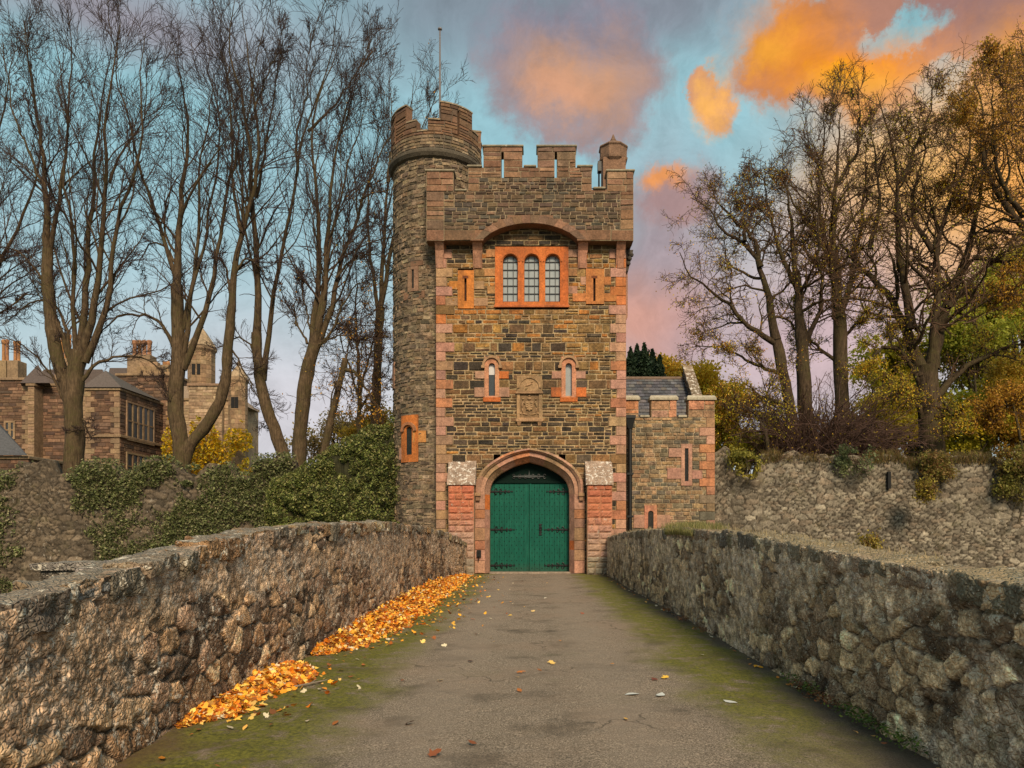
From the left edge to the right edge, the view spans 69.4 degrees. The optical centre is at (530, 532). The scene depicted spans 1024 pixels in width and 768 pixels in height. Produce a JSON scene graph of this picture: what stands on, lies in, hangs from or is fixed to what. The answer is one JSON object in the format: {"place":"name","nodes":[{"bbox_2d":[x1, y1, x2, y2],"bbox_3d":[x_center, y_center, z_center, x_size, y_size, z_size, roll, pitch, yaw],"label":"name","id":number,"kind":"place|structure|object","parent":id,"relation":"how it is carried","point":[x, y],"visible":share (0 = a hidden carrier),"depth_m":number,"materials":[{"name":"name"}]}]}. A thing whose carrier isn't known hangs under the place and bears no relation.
{"place":"outdoors","nodes":[
{"label":"outdoors","id":0,"kind":"place"},
{"bbox_2d":[0,0,1023,473],"label":"sky","id":1,"kind":"structure","parent":0,"point":[691,84],"materials":[{"name":"blue"}]},
{"bbox_2d":[112,573,941,767],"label":"road","id":2,"kind":"structure","parent":0,"point":[574,705],"depth_m":6.88,"materials":[{"name":"grey asphalt"}]},
{"bbox_2d":[174,660,442,727],"bbox_3d":[-1.971,1.558,7.595,2.050,0.209,3.083,0,0,0],"label":"leaf drift","id":3,"kind":"object","parent":2,"relation":"on","point":[282,677],"visible":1,"depth_m":7.28,"materials":[{"name":"orange plant"}]},
{"bbox_2d":[294,679,326,686],"bbox_3d":[-2.310,1.572,7.730,0.069,0.044,0.372,0,0,41],"label":"fallen twig","id":4,"kind":"object","parent":2,"relation":"on","point":[312,682],"visible":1,"depth_m":7.69,"materials":[{"name":"brown wood"}]},
{"bbox_2d":[310,573,510,655],"bbox_3d":[-1.716,1.489,18.651,2.554,0.364,17.786,0,0,0],"label":"leaf drift","id":5,"kind":"object","parent":2,"relation":"on","point":[397,614],"visible":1,"depth_m":13.25,"materials":[{"name":"orange plant"}]},
{"bbox_2d":[428,748,440,755],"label":"fallen leaf","id":6,"kind":"object","parent":2,"relation":"on","point":[434,752],"visible":1,"depth_m":5.30,"materials":[{"name":"orange plant"}]},
{"bbox_2d":[158,577,885,767],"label":"leaf litter","id":7,"kind":"object","parent":2,"relation":"on","point":[335,722],"visible":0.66,"depth_m":7.35,"materials":[{"name":"plant"}]},
{"bbox_2d":[663,607,845,707],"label":"dead weeds","id":8,"kind":"object","parent":2,"relation":"on","point":[799,683],"visible":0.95,"depth_m":7.26,"materials":[{"name":"brown plant"}]},
{"bbox_2d":[780,671,929,754],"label":"weeds","id":9,"kind":"object","parent":2,"relation":"on","point":[886,730],"visible":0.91,"depth_m":6.10,"materials":[{"name":"green plant"}]},
{"bbox_3d":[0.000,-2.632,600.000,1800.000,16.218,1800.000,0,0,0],"label":"ground","id":10,"kind":"structure","parent":0,"visible":0},
{"bbox_2d":[0,425,62,473],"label":"outbuilding","id":11,"kind":"structure","parent":10,"relation":"on","point":[9,445],"depth_m":50.07,"materials":[{"name":"stone"}]},
{"bbox_2d":[0,6,119,327],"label":"bare tree","id":12,"kind":"object","parent":10,"relation":"on","point":[7,254],"visible":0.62,"depth_m":35.82,"materials":[{"name":"brown plant"}]},
{"bbox_2d":[0,334,186,474],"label":"mansion","id":13,"kind":"structure","parent":10,"relation":"on","point":[132,421],"depth_m":63.97,"materials":[{"name":"stone"}]},
{"bbox_2d":[4,421,15,438],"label":"window","id":14,"kind":"structure","parent":13,"relation":"in","point":[9,426],"depth_m":63.91,"materials":[{"name":"stone"}]},
{"bbox_2d":[126,400,154,445],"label":"window","id":15,"kind":"structure","parent":13,"relation":"in","point":[140,419],"depth_m":63.07,"materials":[{"name":"stone"}]},
{"bbox_2d":[126,452,154,474],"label":"window","id":16,"kind":"structure","parent":13,"relation":"in","point":[131,458],"depth_m":61.87,"materials":[{"name":"stone"}]},
{"bbox_2d":[0,0,232,473],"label":"bare tree","id":17,"kind":"object","parent":10,"relation":"on","point":[71,377],"visible":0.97,"depth_m":33.80,"materials":[{"name":"brown plant"}]},
{"bbox_2d":[0,456,298,593],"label":"curtain wall","id":18,"kind":"structure","parent":10,"relation":"on","point":[49,523],"depth_m":30.55,"materials":[{"name":"grey stone"}]},
{"bbox_2d":[0,451,303,592],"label":"ivy","id":19,"kind":"object","parent":18,"relation":"attached to","point":[181,506],"visible":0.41,"depth_m":30.64,"materials":[{"name":"green plant"}]},
{"bbox_2d":[179,462,200,486],"bbox_3d":[-13.411,-2.359,31.413,1.448,1.166,2.616,0,0,26],"label":"ivy mound","id":20,"kind":"object","parent":18,"relation":"on","point":[186,482],"visible":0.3,"depth_m":30.72,"materials":[{"name":"green plant"}]},
{"bbox_2d":[187,327,216,390],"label":"tower","id":21,"kind":"structure","parent":10,"relation":"on","point":[200,369],"depth_m":64.16,"materials":[{"name":"stone"}]},
{"bbox_2d":[192,364,194,373],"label":"window","id":22,"kind":"structure","parent":21,"relation":"in","point":[193,365],"depth_m":63.91,"materials":[{"name":"black glass"}]},
{"bbox_2d":[197,364,200,373],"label":"window","id":23,"kind":"structure","parent":21,"relation":"in","point":[198,365],"depth_m":63.91,"materials":[{"name":"black glass"}]},
{"bbox_2d":[68,0,347,472],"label":"bare tree","id":24,"kind":"object","parent":10,"relation":"on","point":[184,445],"visible":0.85,"depth_m":34.86,"materials":[{"name":"brown plant"}]},
{"bbox_2d":[184,383,259,475],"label":"gabled range","id":25,"kind":"structure","parent":10,"relation":"on","point":[199,398],"depth_m":62.50,"materials":[{"name":"stone"}]},
{"bbox_2d":[0,520,466,767],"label":"bridge parapet","id":26,"kind":"structure","parent":10,"relation":"on","point":[109,663],"depth_m":6.11,"materials":[{"name":"stone"}]},
{"bbox_2d":[228,362,248,471],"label":"tower","id":27,"kind":"structure","parent":10,"relation":"on","point":[237,409],"depth_m":60.39,"materials":[{"name":"stone"}]},
{"bbox_2d":[161,415,253,474],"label":"creeper","id":28,"kind":"object","parent":27,"relation":"attached to","point":[234,448],"visible":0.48,"depth_m":60.66,"materials":[{"name":"plant"}]},
{"bbox_2d":[231,397,234,407],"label":"window","id":29,"kind":"structure","parent":27,"relation":"in","point":[232,398],"depth_m":60.27,"materials":[{"name":"black glass"}]},
{"bbox_2d":[235,397,237,407],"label":"window","id":30,"kind":"structure","parent":27,"relation":"in","point":[236,398],"depth_m":60.27,"materials":[{"name":"black glass"}]},
{"bbox_2d":[140,0,396,456],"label":"bare tree","id":31,"kind":"object","parent":10,"relation":"on","point":[274,428],"visible":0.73,"depth_m":35.67,"materials":[{"name":"brown plant"}]},
{"bbox_2d":[284,405,356,463],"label":"leafy tree","id":32,"kind":"object","parent":10,"relation":"on","point":[314,444],"visible":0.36,"depth_m":45.36,"materials":[{"name":"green plant"}]},
{"bbox_2d":[236,0,421,467],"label":"bare tree","id":33,"kind":"object","parent":10,"relation":"on","point":[305,381],"visible":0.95,"depth_m":33.97,"materials":[{"name":"brown plant"}]},
{"bbox_2d":[263,413,400,526],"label":"ivy bank","id":34,"kind":"structure","parent":10,"relation":"on","point":[353,480],"depth_m":30.41,"materials":[{"name":"green plant"}]},
{"bbox_2d":[272,188,392,439],"bbox_3d":[-8.874,-8.674,36.869,6.947,15.313,5.589,0,0,0],"label":"sapling","id":35,"kind":"object","parent":10,"relation":"on","point":[383,333],"visible":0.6,"depth_m":36.47,"materials":[{"name":"brown plant"}]},
{"bbox_2d":[282,307,389,458],"bbox_3d":[-8.508,-5.605,33.259,4.487,9.367,2.970,0,0,0],"label":"broken tree","id":36,"kind":"object","parent":10,"relation":"on","point":[338,380],"visible":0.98,"depth_m":33.31,"materials":[{"name":"plant"}]},
{"bbox_2d":[333,396,392,443],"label":"leafy tree","id":37,"kind":"object","parent":10,"relation":"on","point":[366,422],"visible":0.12,"depth_m":41.86,"materials":[{"name":"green plant"}]},
{"bbox_2d":[308,39,474,433],"bbox_3d":[-7.247,-14.257,40.545,8.787,26.326,6.518,0,0,0],"label":"bare tree","id":38,"kind":"object","parent":10,"relation":"on","point":[380,302],"visible":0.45,"depth_m":39.90,"materials":[{"name":"brown plant"}]},
{"bbox_2d":[389,100,635,574],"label":"gatehouse tower","id":39,"kind":"structure","parent":10,"relation":"on","point":[512,421],"depth_m":28.98,"materials":[{"name":"stone"}]},
{"bbox_2d":[438,27,441,117],"bbox_3d":[-3.854,-18.489,31.300,0.171,5.778,0.180,0,0,0],"label":"flagpole","id":40,"kind":"object","parent":39,"relation":"on","point":[440,29],"visible":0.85,"depth_m":31.27,"materials":[{"name":"white metal"}]},
{"bbox_2d":[474,355,508,401],"bbox_3d":[-1.535,-6.020,29.035,1.377,1.800,0.330,0,0,0],"label":"slit window","id":41,"kind":"structure","parent":39,"relation":"in","point":[491,391],"depth_m":28.95,"materials":[{"name":"stone"}]},
{"bbox_2d":[484,247,577,308],"bbox_3d":[0.032,-9.996,29.055,3.726,2.382,0.330,0,0,0],"label":"triple window","id":42,"kind":"structure","parent":39,"relation":"in","point":[525,277],"depth_m":28.95,"materials":[{"name":"stone"}]},
{"bbox_2d":[551,355,585,401],"bbox_3d":[1.477,-6.020,29.035,1.377,1.800,0.330,0,0,0],"label":"slit window","id":43,"kind":"structure","parent":39,"relation":"in","point":[568,391],"depth_m":28.95,"materials":[{"name":"stone"}]},
{"bbox_2d":[626,346,637,376],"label":"conifer","id":44,"kind":"object","parent":10,"relation":"on","point":[631,369],"visible":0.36,"depth_m":39.84,"materials":[{"name":"green plant"}]},
{"bbox_2d":[634,343,639,370],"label":"conifer","id":45,"kind":"object","parent":10,"relation":"on","point":[636,352],"visible":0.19,"depth_m":40.66,"materials":[{"name":"green plant"}]},
{"bbox_2d":[635,342,653,376],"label":"conifer","id":46,"kind":"object","parent":10,"relation":"on","point":[644,365],"visible":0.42,"depth_m":39.81,"materials":[{"name":"green plant"}]},
{"bbox_2d":[649,348,656,375],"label":"conifer","id":47,"kind":"object","parent":10,"relation":"on","point":[652,357],"visible":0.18,"depth_m":40.62,"materials":[{"name":"green plant"}]},
{"bbox_2d":[654,354,666,376],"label":"conifer","id":48,"kind":"object","parent":10,"relation":"on","point":[659,368],"visible":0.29,"depth_m":39.86,"materials":[{"name":"green plant"}]},
{"bbox_2d":[625,365,716,531],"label":"side lodge","id":49,"kind":"structure","parent":10,"relation":"on","point":[673,453],"depth_m":29.88,"materials":[{"name":"stone"}]},
{"bbox_2d":[633,505,669,528],"bbox_3d":[4.880,-0.488,29.972,1.479,1.213,0.255,0,0,0],"label":"slit window","id":50,"kind":"structure","parent":49,"relation":"in","point":[650,518],"depth_m":29.85,"materials":[{"name":"stone"}]},
{"bbox_2d":[667,444,701,485],"bbox_3d":[6.211,-2.736,29.972,1.420,1.686,0.255,0,0,0],"label":"slit window","id":51,"kind":"structure","parent":49,"relation":"in","point":[685,473],"depth_m":29.85,"materials":[{"name":"stone"}]},
{"bbox_2d":[649,352,723,386],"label":"leafy tree","id":52,"kind":"object","parent":10,"relation":"on","point":[675,369],"visible":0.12,"depth_m":45.12,"materials":[{"name":"yellow plant"}]},
{"bbox_2d":[685,358,752,450],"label":"leafy tree","id":53,"kind":"object","parent":10,"relation":"on","point":[702,372],"visible":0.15,"depth_m":43.01,"materials":[{"name":"yellow plant"}]},
{"bbox_2d":[715,414,769,474],"bbox_3d":[9.729,-2.627,34.447,4.049,6.208,2.987,0,0,0],"label":"leafy tree","id":54,"kind":"object","parent":10,"relation":"on","point":[741,445],"visible":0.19,"depth_m":34.04,"materials":[{"name":"green plant"}]},
{"bbox_2d":[718,374,798,453],"bbox_3d":[9.751,-4.592,31.949,3.647,4.956,2.101,0,0,31],"label":"sapling","id":55,"kind":"object","parent":10,"relation":"on","point":[768,401],"visible":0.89,"depth_m":31.71,"materials":[{"name":"yellow plant"}]},
{"bbox_2d":[654,125,892,451],"bbox_3d":[11.195,-9.626,33.852,11.099,17.440,7.151,0,0,0],"label":"crooked tree","id":56,"kind":"object","parent":10,"relation":"on","point":[802,335],"visible":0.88,"depth_m":33.81,"materials":[{"name":"brown plant"}]},
{"bbox_2d":[606,526,1023,767],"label":"bridge parapet","id":57,"kind":"structure","parent":10,"relation":"on","point":[928,651],"depth_m":6.27,"materials":[{"name":"grey stone"}]},
{"bbox_2d":[611,520,942,559],"bbox_3d":[3.084,-0.016,16.990,0.761,0.472,21.996,0,0,0],"label":"grass tuft","id":58,"kind":"object","parent":57,"relation":"on","point":[686,531],"visible":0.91,"depth_m":13.04,"materials":[{"name":"green plant"}]},
{"bbox_2d":[723,354,944,476],"bbox_3d":[12.951,-4.069,32.680,9.790,6.671,9.132,0,0,0],"label":"thicket","id":59,"kind":"object","parent":10,"relation":"on","point":[823,434],"visible":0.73,"depth_m":31.51,"materials":[{"name":"brown plant"}]},
{"bbox_2d":[746,58,932,416],"bbox_3d":[13.921,-11.699,35.374,7.646,21.498,8.278,0,0,0],"label":"tall tree","id":60,"kind":"object","parent":10,"relation":"on","point":[841,333],"visible":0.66,"depth_m":34.27,"materials":[{"name":"brown plant"}]},
{"bbox_2d":[714,446,1023,569],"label":"curtain wall","id":61,"kind":"structure","parent":10,"relation":"on","point":[973,523],"depth_m":30.03,"materials":[{"name":"grey stone"}]},
{"bbox_2d":[717,445,766,484],"bbox_3d":[8.620,-2.746,30.217,2.018,1.634,1.228,0,0,0],"label":"shrub","id":62,"kind":"object","parent":61,"relation":"on","point":[741,457],"visible":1,"depth_m":30.07,"materials":[{"name":"green plant"}]},
{"bbox_2d":[831,443,878,477],"bbox_3d":[13.046,-2.879,29.851,1.829,1.508,1.580,0,0,19],"label":"shrub","id":63,"kind":"object","parent":61,"relation":"on","point":[844,457],"visible":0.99,"depth_m":29.65,"materials":[{"name":"green plant"}]},
{"bbox_2d":[855,528,886,549],"bbox_3d":[13.178,0.488,28.776,1.170,1.363,1.030,0,0,0],"label":"shrub","id":64,"kind":"object","parent":61,"relation":"on","point":[868,541],"visible":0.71,"depth_m":28.60,"materials":[{"name":"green plant"}]},
{"bbox_2d":[754,447,1014,470],"bbox_3d":[14.993,-2.754,30.207,11.560,1.694,1.762,0,0,6],"label":"wall top growth","id":65,"kind":"object","parent":61,"relation":"on","point":[980,458],"depth_m":29.86,"materials":[{"name":"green plant"}]},
{"bbox_2d":[911,473,942,504],"bbox_3d":[15.207,-1.665,28.474,1.142,1.218,1.071,0,0,-16],"label":"shrub","id":66,"kind":"object","parent":61,"relation":"attached to","point":[925,492],"visible":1,"depth_m":28.35,"materials":[{"name":"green plant"}]},
{"bbox_2d":[914,446,961,490],"bbox_3d":[16.152,-2.553,29.358,1.806,1.786,1.587,0,0,-36],"label":"shrub","id":67,"kind":"object","parent":61,"relation":"on","point":[937,466],"visible":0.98,"depth_m":29.21,"materials":[{"name":"green plant"}]},
{"bbox_2d":[990,443,1023,523],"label":"shrub","id":68,"kind":"object","parent":61,"relation":"on","point":[1013,472],"visible":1,"depth_m":29.01,"materials":[{"name":"green plant"}]},
{"bbox_2d":[850,389,917,449],"bbox_3d":[17.791,-3.480,37.703,5.094,7.777,3.852,0,0,0],"label":"leafy tree","id":69,"kind":"object","parent":10,"relation":"on","point":[912,417],"visible":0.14,"depth_m":36.83,"materials":[{"name":"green plant"}]},
{"bbox_2d":[848,330,928,440],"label":"leafy tree","id":70,"kind":"object","parent":10,"relation":"on","point":[892,358],"visible":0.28,"depth_m":43.52,"materials":[{"name":"yellow plant"}]},
{"bbox_2d":[794,46,1023,456],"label":"spreading tree","id":71,"kind":"object","parent":10,"relation":"on","point":[928,390],"visible":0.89,"depth_m":33.14,"materials":[{"name":"brown plant"}]},
{"bbox_2d":[869,378,955,459],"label":"leafy tree","id":72,"kind":"object","parent":10,"relation":"on","point":[914,450],"visible":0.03,"depth_m":46.50,"materials":[{"name":"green plant"}]},
{"bbox_2d":[910,16,1023,435],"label":"golden tree","id":73,"kind":"object","parent":10,"relation":"on","point":[993,409],"visible":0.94,"depth_m":31.89,"materials":[{"name":"yellow plant"}]},
{"bbox_2d":[915,274,1023,454],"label":"leafy tree","id":74,"kind":"object","parent":10,"relation":"on","point":[960,340],"visible":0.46,"depth_m":40.73,"materials":[{"name":"green plant"}]},
{"bbox_2d":[942,384,1022,454],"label":"leafy tree","id":75,"kind":"object","parent":10,"relation":"on","point":[982,442],"visible":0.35,"depth_m":36.42,"materials":[{"name":"green plant"}]},
{"bbox_2d":[970,243,1023,379],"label":"leafy tree","id":76,"kind":"object","parent":10,"relation":"on","point":[1014,276],"visible":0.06,"depth_m":43.11,"materials":[{"name":"orange plant"}]},
{"bbox_2d":[971,348,1023,459],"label":"leafy tree","id":77,"kind":"object","parent":10,"relation":"on","point":[1016,437],"visible":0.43,"depth_m":35.90,"materials":[{"name":"orange plant"}]}
]}

